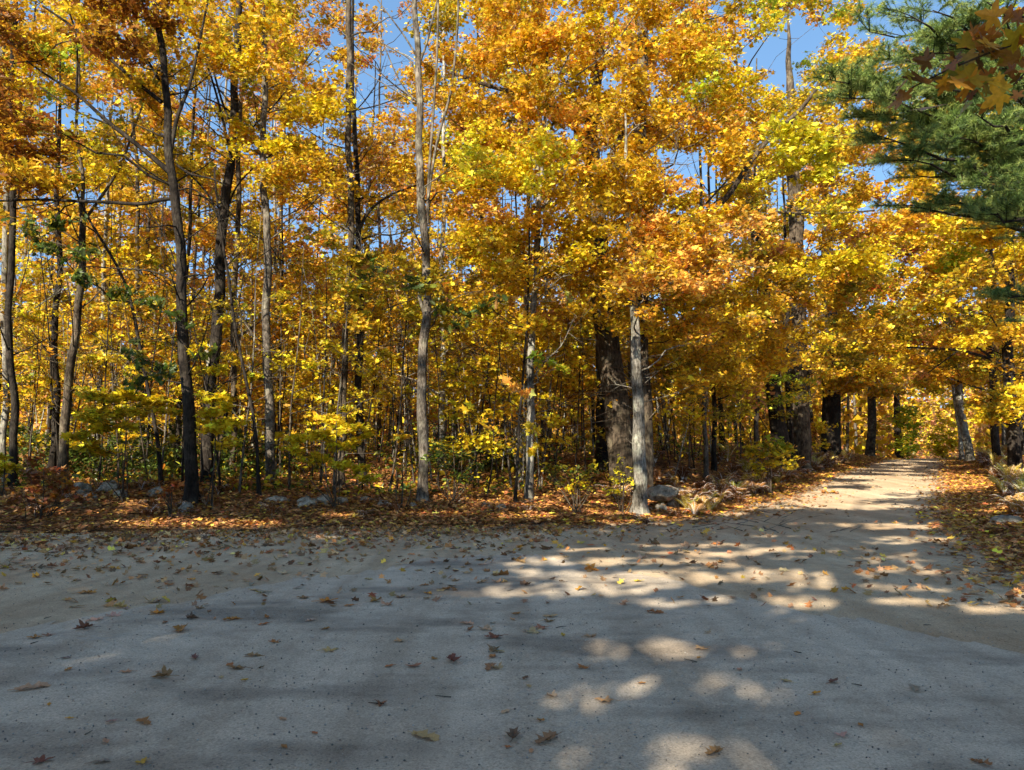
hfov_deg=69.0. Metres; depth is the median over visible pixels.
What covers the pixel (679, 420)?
sapling
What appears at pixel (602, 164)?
maple tree
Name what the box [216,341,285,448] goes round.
sapling
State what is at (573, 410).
sapling
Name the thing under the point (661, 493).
stone
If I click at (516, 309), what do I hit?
sapling
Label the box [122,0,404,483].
maple tree
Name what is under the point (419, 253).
maple tree
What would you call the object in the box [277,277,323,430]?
sapling
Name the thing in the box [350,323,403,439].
sapling
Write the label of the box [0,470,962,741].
fallen leaves
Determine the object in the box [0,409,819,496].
undergrowth
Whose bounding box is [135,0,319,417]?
maple tree
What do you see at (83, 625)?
fallen leaf
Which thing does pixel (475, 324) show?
sapling
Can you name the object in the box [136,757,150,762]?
fallen leaf
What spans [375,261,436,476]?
sapling
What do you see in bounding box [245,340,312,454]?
sapling
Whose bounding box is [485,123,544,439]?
maple tree
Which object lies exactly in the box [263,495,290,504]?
stone
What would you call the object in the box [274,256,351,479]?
sapling
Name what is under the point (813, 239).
maple tree
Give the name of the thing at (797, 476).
fern
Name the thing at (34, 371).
sapling
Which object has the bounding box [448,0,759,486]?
oak tree
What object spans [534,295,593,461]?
sapling
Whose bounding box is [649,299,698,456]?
sapling
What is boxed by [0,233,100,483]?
sapling
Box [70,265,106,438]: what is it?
sapling
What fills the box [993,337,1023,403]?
sapling
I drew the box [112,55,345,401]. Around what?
maple tree
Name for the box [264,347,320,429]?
sapling
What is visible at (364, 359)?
sapling
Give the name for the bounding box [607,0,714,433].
maple tree
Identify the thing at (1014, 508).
fern
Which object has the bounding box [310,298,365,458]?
sapling
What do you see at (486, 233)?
sapling
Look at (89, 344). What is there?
sapling
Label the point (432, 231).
maple tree
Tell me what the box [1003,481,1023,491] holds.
fern
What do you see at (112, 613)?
fallen leaf
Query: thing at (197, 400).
sapling
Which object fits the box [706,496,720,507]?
fern
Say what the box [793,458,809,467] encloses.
fern
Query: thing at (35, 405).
sapling
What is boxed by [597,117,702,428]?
maple tree
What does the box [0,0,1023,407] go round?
sky
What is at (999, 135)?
pine tree
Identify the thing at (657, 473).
fern
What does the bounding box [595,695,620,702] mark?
fallen leaf
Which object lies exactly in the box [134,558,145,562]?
fallen leaf
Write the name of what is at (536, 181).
maple tree
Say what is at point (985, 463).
fern
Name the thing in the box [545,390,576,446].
sapling
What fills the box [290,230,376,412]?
maple tree
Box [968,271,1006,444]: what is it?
sapling
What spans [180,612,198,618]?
fallen leaf
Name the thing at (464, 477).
bush
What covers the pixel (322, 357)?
sapling
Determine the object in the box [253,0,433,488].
maple tree
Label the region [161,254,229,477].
sapling
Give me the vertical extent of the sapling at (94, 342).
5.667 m
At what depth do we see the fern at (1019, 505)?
16.00 m
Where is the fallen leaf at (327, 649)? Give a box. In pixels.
[316,646,337,651]
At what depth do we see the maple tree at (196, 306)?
46.25 m
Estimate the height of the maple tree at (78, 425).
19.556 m
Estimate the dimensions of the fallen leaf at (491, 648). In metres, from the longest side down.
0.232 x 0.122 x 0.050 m
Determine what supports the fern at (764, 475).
on the ground
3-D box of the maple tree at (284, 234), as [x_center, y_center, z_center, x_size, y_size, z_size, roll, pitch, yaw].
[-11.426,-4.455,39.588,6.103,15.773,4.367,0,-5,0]
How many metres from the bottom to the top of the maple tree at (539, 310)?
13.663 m
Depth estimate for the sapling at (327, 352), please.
36.16 m
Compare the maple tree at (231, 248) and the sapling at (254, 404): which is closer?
the sapling at (254, 404)
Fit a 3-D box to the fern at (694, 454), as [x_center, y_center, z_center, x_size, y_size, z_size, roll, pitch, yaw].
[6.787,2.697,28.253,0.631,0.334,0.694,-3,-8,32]
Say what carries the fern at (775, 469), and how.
on the ground
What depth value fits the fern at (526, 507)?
16.90 m
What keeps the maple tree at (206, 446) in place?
on the ground
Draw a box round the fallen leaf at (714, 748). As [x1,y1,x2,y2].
[704,744,724,754]
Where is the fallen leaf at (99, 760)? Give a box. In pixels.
[84,758,110,763]
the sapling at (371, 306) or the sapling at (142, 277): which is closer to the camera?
the sapling at (142, 277)
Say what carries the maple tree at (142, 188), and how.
on the ground
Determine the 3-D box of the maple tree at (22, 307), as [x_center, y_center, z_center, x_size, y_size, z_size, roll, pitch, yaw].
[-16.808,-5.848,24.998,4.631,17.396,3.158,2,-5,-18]
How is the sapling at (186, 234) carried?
on the ground
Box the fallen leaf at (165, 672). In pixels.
[150,664,178,676]
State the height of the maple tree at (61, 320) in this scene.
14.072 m
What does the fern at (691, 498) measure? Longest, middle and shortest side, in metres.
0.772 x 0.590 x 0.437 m
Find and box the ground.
[0,408,1023,558]
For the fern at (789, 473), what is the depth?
27.01 m
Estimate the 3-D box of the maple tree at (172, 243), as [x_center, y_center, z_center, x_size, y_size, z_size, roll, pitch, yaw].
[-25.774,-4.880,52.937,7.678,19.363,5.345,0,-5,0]
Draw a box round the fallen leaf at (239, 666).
[226,665,250,667]
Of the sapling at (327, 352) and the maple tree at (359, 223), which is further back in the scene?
the sapling at (327, 352)
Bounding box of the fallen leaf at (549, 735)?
[534,730,561,743]
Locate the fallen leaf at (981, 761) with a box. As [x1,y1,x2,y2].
[967,758,992,764]
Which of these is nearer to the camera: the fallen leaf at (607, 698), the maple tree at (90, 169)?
the fallen leaf at (607, 698)
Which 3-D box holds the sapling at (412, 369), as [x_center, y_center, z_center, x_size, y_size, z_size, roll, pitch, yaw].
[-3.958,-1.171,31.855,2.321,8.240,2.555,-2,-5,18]
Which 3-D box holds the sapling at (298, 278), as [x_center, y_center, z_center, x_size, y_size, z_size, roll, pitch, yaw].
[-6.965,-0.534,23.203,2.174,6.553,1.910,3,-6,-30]
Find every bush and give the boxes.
[0,416,90,477]
[0,451,94,520]
[69,412,182,480]
[115,416,236,470]
[156,480,184,515]
[197,415,306,478]
[420,440,488,503]
[430,432,540,474]
[540,459,598,515]
[601,454,633,513]
[880,403,932,458]
[920,414,957,457]
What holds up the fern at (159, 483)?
on the ground
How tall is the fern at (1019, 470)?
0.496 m
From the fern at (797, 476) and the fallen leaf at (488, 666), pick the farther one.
the fern at (797, 476)
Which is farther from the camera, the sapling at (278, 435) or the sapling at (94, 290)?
the sapling at (94, 290)
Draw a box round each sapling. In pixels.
[0,124,152,479]
[0,154,222,486]
[0,197,105,455]
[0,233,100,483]
[0,266,51,475]
[0,283,46,405]
[0,305,51,448]
[0,306,31,426]
[0,309,49,454]
[0,319,26,406]
[1,248,48,365]
[1,320,134,479]
[15,314,61,451]
[16,327,91,467]
[19,195,75,430]
[19,363,41,433]
[20,280,88,454]
[20,326,68,447]
[25,227,88,362]
[25,292,44,431]
[25,303,127,457]
[28,249,84,365]
[31,202,125,391]
[38,173,205,466]
[38,292,116,441]
[40,226,198,479]
[41,348,99,417]
[45,253,119,477]
[59,307,115,415]
[70,239,130,390]
[70,254,152,469]
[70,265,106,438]
[71,277,156,477]
[73,249,158,477]
[76,347,155,479]
[79,270,114,438]
[82,309,123,387]
[83,203,157,480]
[96,315,163,447]
[100,280,289,492]
[108,217,173,429]
[120,297,201,449]
[128,304,249,441]
[132,314,205,462]
[137,284,176,461]
[138,209,295,492]
[139,257,245,483]
[144,283,196,451]
[146,279,196,447]
[153,232,226,386]
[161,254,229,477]
[169,214,368,473]
[181,222,244,422]
[187,200,248,441]
[190,167,376,496]
[193,237,273,466]
[194,197,250,459]
[194,337,221,443]
[209,216,286,472]
[210,222,275,458]
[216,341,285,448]
[217,247,372,489]
[221,253,276,461]
[224,295,277,428]
[229,257,312,450]
[234,207,409,489]
[237,276,253,402]
[237,324,319,466]
[239,238,285,431]
[241,217,323,477]
[242,344,262,446]
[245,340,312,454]
[246,306,317,459]
[251,270,321,400]
[253,273,303,383]
[263,343,314,427]
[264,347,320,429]
[270,247,455,488]
[273,227,336,467]
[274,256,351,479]
[274,338,329,456]
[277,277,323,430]
[278,224,406,495]
[281,251,388,475]
[283,269,336,480]
[295,272,339,404]
[302,279,334,403]
[306,333,336,450]
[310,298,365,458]
[312,278,355,403]
[313,331,337,453]
[324,214,495,490]
[329,300,401,409]
[330,280,385,383]
[335,242,383,421]
[337,234,457,488]
[348,318,381,405]
[349,334,402,457]
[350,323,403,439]
[355,252,417,461]
[365,340,413,442]
[368,259,496,482]
[371,252,417,468]
[371,324,402,454]
[373,318,524,496]
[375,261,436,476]
[381,242,504,488]
[381,271,412,453]
[381,278,430,432]
[382,279,434,470]
[383,343,430,444]
[387,288,474,481]
[392,273,445,458]
[393,327,455,460]
[397,266,478,451]
[400,295,438,373]
[405,303,439,447]
[409,320,467,408]
[411,286,458,440]
[412,293,439,457]
[414,318,480,444]
[416,196,549,487]
[416,316,482,440]
[427,301,486,489]
[431,275,519,437]
[431,291,508,478]
[433,322,486,470]
[438,208,499,483]
[438,235,509,459]
[441,258,554,487]
[451,333,498,433]
[454,257,520,463]
[455,200,608,503]
[468,285,554,460]
[469,327,537,493]
[471,252,562,486]
[472,347,526,476]
[479,257,551,453]
[480,341,535,436]
[482,346,547,466]
[494,228,532,428]
[496,266,568,483]
[502,232,559,464]
[506,318,589,484]
[511,292,619,488]
[521,218,691,488]
[521,332,569,432]
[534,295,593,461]
[534,329,579,467]
[537,352,577,450]
[538,234,658,489]
[538,246,591,446]
[539,337,588,449]
[540,224,619,455]
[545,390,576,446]
[549,275,617,482]
[558,368,592,448]
[559,299,595,452]
[580,219,648,354]
[588,301,631,401]
[589,304,690,410]
[617,299,657,402]
[618,316,680,450]
[619,289,682,465]
[625,284,675,466]
[647,285,677,456]
[648,293,670,454]
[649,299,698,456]
[653,363,683,450]
[654,308,747,474]
[656,297,717,473]
[661,265,725,455]
[663,313,711,448]
[680,267,738,464]
[680,340,719,459]
[686,348,713,467]
[694,330,718,456]
[695,338,735,445]
[714,268,741,457]
[734,337,754,449]
[742,441,804,493]
[807,376,821,419]
[809,342,843,451]
[954,299,1023,420]
[963,314,1023,411]
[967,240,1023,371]
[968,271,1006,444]
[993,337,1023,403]
[993,337,1023,427]
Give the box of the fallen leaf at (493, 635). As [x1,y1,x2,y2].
[484,632,507,637]
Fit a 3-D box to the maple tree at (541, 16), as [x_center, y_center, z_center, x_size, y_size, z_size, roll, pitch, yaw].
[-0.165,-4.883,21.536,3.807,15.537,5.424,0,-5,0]
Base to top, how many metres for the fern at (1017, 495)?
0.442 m
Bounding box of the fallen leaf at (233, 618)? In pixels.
[223,616,242,619]
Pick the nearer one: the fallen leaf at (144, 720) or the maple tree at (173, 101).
the fallen leaf at (144, 720)
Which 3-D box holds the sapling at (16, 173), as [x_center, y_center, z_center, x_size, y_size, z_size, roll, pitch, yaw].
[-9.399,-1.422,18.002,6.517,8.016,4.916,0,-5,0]
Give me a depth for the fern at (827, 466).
33.63 m
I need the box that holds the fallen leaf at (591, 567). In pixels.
[584,563,598,570]
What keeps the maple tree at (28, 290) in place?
on the ground
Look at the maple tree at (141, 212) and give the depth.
30.42 m
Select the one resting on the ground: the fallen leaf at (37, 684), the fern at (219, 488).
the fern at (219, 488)
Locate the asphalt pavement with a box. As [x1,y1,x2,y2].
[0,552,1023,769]
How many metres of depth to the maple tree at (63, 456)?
19.16 m
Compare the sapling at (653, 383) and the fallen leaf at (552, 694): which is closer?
the fallen leaf at (552, 694)
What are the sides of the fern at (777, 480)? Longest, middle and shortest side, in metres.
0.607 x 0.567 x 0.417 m
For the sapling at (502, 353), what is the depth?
23.96 m
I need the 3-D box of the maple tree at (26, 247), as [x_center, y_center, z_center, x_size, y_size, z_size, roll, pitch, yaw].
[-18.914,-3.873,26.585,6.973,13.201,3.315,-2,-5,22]
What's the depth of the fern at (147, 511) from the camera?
15.76 m
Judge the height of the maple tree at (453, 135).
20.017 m
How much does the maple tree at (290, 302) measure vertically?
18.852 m
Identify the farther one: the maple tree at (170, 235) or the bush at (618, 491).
the maple tree at (170, 235)
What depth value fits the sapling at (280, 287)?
21.60 m
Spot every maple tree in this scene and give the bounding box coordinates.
[0,0,82,421]
[0,0,109,480]
[0,0,146,488]
[0,0,253,504]
[0,2,45,334]
[0,9,99,390]
[0,28,159,482]
[0,32,143,480]
[0,65,103,450]
[0,98,48,386]
[0,109,48,248]
[0,168,52,426]
[1,0,133,351]
[1,232,72,443]
[5,34,140,458]
[14,117,125,433]
[15,302,63,437]
[27,0,203,473]
[32,92,176,436]
[36,1,234,462]
[42,118,149,436]
[44,158,143,388]
[45,117,155,432]
[67,107,170,460]
[71,13,207,448]
[93,0,308,470]
[98,92,221,429]
[102,109,195,451]
[109,195,195,441]
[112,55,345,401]
[113,0,339,484]
[113,85,252,450]
[116,0,376,477]
[121,132,201,407]
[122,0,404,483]
[132,158,288,403]
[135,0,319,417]
[145,35,318,446]
[157,87,246,438]
[166,221,239,384]
[166,241,212,437]
[181,155,293,437]
[193,172,261,434]
[194,152,263,445]
[216,101,344,449]
[229,41,307,447]
[238,155,344,405]
[240,62,403,431]
[240,158,336,423]
[241,84,325,425]
[248,156,329,444]
[250,193,338,429]
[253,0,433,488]
[276,0,470,456]
[282,122,333,446]
[284,250,345,443]
[288,0,496,486]
[289,0,582,503]
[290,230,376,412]
[294,110,406,448]
[295,47,414,342]
[310,200,372,441]
[319,119,400,354]
[320,62,430,454]
[346,0,573,469]
[348,180,405,411]
[363,184,436,432]
[366,186,383,442]
[368,145,449,444]
[369,158,448,445]
[370,272,413,442]
[382,0,562,460]
[382,145,457,453]
[384,307,429,443]
[393,160,437,440]
[401,0,514,436]
[407,134,465,433]
[412,193,473,440]
[412,213,464,435]
[419,199,471,435]
[420,193,479,443]
[425,81,516,447]
[426,116,573,450]
[431,165,515,434]
[434,13,634,501]
[442,0,560,480]
[458,56,583,443]
[472,0,605,448]
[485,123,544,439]
[487,191,555,443]
[493,190,567,441]
[498,120,561,429]
[503,262,565,439]
[504,197,549,376]
[511,298,564,396]
[526,0,880,495]
[530,43,854,517]
[536,173,663,471]
[541,125,617,435]
[546,11,687,394]
[548,22,700,426]
[548,280,584,444]
[551,133,617,447]
[551,144,621,446]
[558,103,711,439]
[576,114,669,272]
[585,343,687,413]
[589,0,709,449]
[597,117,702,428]
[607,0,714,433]
[614,0,1011,478]
[648,39,998,472]
[654,127,703,442]
[661,173,775,441]
[685,0,900,470]
[691,258,750,441]
[694,134,750,451]
[701,0,900,469]
[704,119,809,380]
[710,153,907,420]
[719,166,770,443]
[730,168,843,442]
[741,118,894,456]
[772,253,896,446]
[772,254,875,391]
[773,163,901,413]
[773,217,891,445]
[774,92,914,460]
[855,163,932,456]
[862,222,997,460]
[864,98,1023,464]
[867,234,981,459]
[878,1,1023,468]
[886,151,1023,455]
[887,0,1023,119]
[892,393,903,457]
[893,103,1022,361]
[905,243,987,388]
[917,179,1019,446]
[934,246,1006,447]
[969,186,1019,387]
[970,237,1023,435]
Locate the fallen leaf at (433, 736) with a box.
[409,729,439,740]
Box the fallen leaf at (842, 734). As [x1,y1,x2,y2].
[834,730,850,736]
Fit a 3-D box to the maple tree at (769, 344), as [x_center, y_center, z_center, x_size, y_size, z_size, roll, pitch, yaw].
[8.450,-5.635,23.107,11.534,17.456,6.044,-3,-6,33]
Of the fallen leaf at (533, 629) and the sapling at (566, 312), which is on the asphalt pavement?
the fallen leaf at (533, 629)
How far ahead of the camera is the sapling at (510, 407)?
19.53 m
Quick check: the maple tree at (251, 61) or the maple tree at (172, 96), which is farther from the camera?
the maple tree at (172, 96)
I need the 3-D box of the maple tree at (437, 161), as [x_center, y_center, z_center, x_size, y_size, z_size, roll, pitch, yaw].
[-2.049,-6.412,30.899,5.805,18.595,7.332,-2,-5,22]
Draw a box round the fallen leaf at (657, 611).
[647,608,663,612]
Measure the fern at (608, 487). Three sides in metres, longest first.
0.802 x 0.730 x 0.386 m
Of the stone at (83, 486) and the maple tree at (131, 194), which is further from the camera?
the maple tree at (131, 194)
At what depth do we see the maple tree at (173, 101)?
32.74 m
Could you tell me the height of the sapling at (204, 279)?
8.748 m
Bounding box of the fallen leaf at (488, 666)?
[485,663,495,671]
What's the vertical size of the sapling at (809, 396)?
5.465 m
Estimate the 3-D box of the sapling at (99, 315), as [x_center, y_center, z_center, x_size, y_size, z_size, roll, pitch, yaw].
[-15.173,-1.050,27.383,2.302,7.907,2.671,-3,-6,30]
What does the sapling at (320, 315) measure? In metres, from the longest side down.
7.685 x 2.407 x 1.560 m
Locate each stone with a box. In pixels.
[69,482,92,499]
[83,493,98,502]
[96,480,117,493]
[113,490,130,497]
[147,486,168,497]
[178,502,193,511]
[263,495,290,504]
[297,495,317,509]
[317,494,331,505]
[336,496,348,505]
[359,496,372,502]
[377,500,388,506]
[495,504,506,512]
[647,485,678,500]
[655,503,666,512]
[666,497,678,507]
[989,515,1023,526]
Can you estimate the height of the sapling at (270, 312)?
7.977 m
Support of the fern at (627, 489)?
on the ground
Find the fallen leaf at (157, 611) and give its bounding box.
[153,608,165,613]
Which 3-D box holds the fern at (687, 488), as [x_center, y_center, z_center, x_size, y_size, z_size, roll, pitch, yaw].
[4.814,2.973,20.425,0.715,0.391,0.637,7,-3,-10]
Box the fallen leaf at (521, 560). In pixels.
[516,557,525,562]
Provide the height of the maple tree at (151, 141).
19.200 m
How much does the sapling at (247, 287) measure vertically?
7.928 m
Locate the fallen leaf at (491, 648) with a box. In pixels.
[487,644,500,651]
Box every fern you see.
[25,504,43,513]
[65,493,77,498]
[90,480,101,487]
[132,479,149,488]
[139,498,163,506]
[139,504,159,516]
[152,481,167,486]
[170,500,186,506]
[198,497,210,505]
[215,484,229,493]
[260,503,281,514]
[358,510,369,515]
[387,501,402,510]
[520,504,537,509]
[596,484,619,497]
[613,483,632,498]
[639,517,652,524]
[653,449,666,462]
[653,467,665,479]
[663,473,683,486]
[668,466,695,479]
[668,508,684,517]
[669,466,694,478]
[673,495,699,508]
[675,493,693,507]
[677,486,691,492]
[679,489,695,496]
[680,492,707,499]
[685,452,698,459]
[685,490,712,497]
[685,501,707,514]
[689,482,714,492]
[691,488,717,498]
[692,475,712,487]
[695,494,714,508]
[702,500,719,509]
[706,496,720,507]
[710,484,730,497]
[711,480,735,486]
[712,484,735,488]
[712,491,726,501]
[714,472,740,479]
[716,450,726,458]
[716,456,723,462]
[718,443,735,460]
[718,487,732,502]
[719,477,737,484]
[723,487,741,498]
[724,463,744,473]
[725,479,744,487]
[726,492,748,503]
[730,477,755,482]
[735,473,749,477]
[736,456,755,470]
[738,485,754,494]
[739,480,752,494]
[744,470,768,482]
[747,484,758,493]
[748,479,769,493]
[768,466,779,473]
[771,471,786,482]
[771,473,785,482]
[775,466,800,480]
[792,470,802,478]
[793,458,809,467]
[811,456,824,464]
[812,465,822,471]
[819,462,833,468]
[823,457,837,463]
[839,451,852,461]
[973,452,985,456]
[978,461,989,465]
[984,464,998,470]
[986,473,1018,493]
[988,452,1006,464]
[988,466,1002,478]
[990,495,1017,513]
[994,463,1021,475]
[997,471,1023,483]
[999,497,1023,513]
[1000,492,1021,501]
[1002,490,1018,496]
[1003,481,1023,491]
[1005,500,1023,511]
[1009,479,1023,494]
[1010,496,1023,515]
[1012,467,1023,475]
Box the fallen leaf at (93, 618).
[86,615,108,620]
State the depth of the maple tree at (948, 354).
48.12 m
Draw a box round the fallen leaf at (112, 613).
[105,611,121,616]
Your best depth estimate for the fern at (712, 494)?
19.55 m
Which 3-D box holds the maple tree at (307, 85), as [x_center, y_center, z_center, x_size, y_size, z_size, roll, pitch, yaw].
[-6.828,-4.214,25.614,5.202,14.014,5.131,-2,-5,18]
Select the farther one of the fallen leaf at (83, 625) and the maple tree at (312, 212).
the maple tree at (312, 212)
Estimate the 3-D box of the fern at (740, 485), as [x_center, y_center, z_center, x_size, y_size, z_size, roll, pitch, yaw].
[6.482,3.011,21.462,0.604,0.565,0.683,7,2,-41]
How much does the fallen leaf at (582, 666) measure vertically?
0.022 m
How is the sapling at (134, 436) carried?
on the ground
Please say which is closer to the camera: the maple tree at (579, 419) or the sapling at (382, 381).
the sapling at (382, 381)
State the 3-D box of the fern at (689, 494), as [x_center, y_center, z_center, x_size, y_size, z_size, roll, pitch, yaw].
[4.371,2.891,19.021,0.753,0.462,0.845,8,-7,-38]
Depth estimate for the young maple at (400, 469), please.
16.84 m
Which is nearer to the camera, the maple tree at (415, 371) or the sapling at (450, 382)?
the sapling at (450, 382)
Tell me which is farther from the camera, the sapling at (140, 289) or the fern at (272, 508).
the sapling at (140, 289)
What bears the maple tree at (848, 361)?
on the ground
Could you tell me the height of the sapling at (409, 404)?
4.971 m
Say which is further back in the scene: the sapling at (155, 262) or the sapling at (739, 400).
the sapling at (739, 400)
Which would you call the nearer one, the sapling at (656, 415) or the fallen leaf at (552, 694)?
the fallen leaf at (552, 694)
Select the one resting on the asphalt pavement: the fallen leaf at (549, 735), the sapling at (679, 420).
the fallen leaf at (549, 735)
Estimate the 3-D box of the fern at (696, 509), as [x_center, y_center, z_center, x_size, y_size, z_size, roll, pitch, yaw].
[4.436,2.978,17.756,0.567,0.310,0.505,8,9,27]
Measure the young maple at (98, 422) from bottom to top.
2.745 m
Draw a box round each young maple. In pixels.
[0,452,25,495]
[59,384,182,502]
[193,389,245,510]
[274,416,382,510]
[389,461,410,510]
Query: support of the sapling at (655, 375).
on the ground
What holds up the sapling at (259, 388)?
on the ground
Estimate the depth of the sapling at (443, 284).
21.06 m
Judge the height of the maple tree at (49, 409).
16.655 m
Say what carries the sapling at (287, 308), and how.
on the ground
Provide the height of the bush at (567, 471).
1.392 m
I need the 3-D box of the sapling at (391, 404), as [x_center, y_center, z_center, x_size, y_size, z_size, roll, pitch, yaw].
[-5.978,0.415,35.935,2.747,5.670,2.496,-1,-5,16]
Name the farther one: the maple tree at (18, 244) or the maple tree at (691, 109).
the maple tree at (691, 109)
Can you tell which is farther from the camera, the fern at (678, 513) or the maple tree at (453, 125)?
the maple tree at (453, 125)
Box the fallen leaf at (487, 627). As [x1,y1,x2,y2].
[480,624,495,629]
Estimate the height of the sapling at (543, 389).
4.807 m
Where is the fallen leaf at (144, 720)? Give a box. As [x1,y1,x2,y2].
[135,716,150,724]
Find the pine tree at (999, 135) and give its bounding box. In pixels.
[806,0,1023,325]
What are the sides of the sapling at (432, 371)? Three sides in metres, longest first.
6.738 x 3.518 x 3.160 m
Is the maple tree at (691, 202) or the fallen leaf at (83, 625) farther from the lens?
the maple tree at (691, 202)
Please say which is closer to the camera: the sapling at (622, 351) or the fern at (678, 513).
the fern at (678, 513)
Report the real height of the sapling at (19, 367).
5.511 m
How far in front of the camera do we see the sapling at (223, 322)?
19.21 m
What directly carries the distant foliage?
on the ground
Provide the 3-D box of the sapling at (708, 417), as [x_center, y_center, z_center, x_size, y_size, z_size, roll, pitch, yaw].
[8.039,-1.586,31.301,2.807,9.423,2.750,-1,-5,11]
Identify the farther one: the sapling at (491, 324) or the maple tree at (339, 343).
the maple tree at (339, 343)
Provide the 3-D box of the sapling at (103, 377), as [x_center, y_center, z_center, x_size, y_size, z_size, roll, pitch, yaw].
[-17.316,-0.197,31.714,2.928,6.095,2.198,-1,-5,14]
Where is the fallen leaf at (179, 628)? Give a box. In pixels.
[173,624,186,631]
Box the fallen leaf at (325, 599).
[319,597,337,601]
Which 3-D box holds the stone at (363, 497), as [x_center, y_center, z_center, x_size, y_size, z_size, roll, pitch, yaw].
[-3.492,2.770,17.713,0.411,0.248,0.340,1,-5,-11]
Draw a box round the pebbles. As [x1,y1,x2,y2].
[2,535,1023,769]
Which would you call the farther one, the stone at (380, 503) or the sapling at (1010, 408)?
the sapling at (1010, 408)
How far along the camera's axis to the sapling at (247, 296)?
27.64 m
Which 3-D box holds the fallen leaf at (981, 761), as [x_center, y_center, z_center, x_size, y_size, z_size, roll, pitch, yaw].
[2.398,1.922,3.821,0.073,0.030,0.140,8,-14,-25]
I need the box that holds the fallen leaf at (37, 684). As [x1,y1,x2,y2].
[10,681,50,689]
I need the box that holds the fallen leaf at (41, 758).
[25,754,54,763]
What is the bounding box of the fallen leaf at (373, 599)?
[370,595,382,601]
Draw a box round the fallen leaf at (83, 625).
[73,619,97,628]
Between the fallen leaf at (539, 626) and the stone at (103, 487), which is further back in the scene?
the stone at (103, 487)
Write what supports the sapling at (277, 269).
on the ground
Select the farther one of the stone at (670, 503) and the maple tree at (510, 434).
the maple tree at (510, 434)
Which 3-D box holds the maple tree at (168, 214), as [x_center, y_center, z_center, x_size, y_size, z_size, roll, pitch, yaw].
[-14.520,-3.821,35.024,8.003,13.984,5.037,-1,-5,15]
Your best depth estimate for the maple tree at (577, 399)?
42.64 m
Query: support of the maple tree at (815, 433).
on the ground
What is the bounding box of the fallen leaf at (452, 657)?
[446,653,460,660]
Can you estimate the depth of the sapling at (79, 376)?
37.66 m
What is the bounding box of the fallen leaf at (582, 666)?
[577,663,587,668]
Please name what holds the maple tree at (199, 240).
on the ground
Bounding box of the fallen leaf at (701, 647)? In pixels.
[695,645,710,648]
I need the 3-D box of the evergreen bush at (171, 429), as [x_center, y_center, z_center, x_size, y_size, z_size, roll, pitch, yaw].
[-10.623,2.011,23.843,3.662,2.521,2.003,0,-5,0]
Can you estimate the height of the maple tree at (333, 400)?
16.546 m
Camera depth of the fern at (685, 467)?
23.57 m
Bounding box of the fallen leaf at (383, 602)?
[381,599,392,606]
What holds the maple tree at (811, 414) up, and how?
on the ground
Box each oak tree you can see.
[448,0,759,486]
[764,15,945,471]
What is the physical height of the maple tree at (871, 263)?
14.093 m
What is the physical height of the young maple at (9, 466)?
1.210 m
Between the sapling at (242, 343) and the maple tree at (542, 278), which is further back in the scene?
the maple tree at (542, 278)
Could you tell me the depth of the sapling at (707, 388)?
28.02 m
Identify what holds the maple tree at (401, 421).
on the ground
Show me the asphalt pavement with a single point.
(220, 747)
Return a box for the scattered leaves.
[0,459,1023,609]
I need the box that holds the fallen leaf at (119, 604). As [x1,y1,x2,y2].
[108,600,129,606]
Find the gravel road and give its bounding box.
[0,458,1023,653]
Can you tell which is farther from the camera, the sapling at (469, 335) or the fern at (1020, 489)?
the sapling at (469, 335)
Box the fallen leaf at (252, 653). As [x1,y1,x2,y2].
[244,651,263,655]
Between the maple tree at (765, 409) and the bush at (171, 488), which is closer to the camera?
the bush at (171, 488)
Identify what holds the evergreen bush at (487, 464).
on the ground
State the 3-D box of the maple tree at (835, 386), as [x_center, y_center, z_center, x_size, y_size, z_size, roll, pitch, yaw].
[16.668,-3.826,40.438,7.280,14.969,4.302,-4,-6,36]
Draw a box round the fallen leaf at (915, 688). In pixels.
[907,683,920,690]
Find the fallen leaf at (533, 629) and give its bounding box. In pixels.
[524,625,542,634]
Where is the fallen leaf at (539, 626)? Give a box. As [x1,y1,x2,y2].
[534,623,548,628]
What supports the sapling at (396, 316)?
on the ground
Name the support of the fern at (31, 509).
on the ground
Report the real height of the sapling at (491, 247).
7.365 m
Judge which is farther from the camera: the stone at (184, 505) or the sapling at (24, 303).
the sapling at (24, 303)
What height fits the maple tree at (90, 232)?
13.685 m
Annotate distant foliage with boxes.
[1,208,1018,458]
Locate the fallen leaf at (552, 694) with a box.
[545,689,556,697]
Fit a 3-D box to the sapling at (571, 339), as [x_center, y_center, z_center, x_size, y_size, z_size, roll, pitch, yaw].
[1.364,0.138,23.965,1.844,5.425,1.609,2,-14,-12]
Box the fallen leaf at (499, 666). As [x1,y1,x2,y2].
[491,661,503,669]
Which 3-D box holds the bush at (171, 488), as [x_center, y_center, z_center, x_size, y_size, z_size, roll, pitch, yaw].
[-7.421,2.478,15.994,1.139,0.929,0.471,-4,-7,41]
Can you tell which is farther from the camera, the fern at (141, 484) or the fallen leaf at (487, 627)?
the fern at (141, 484)

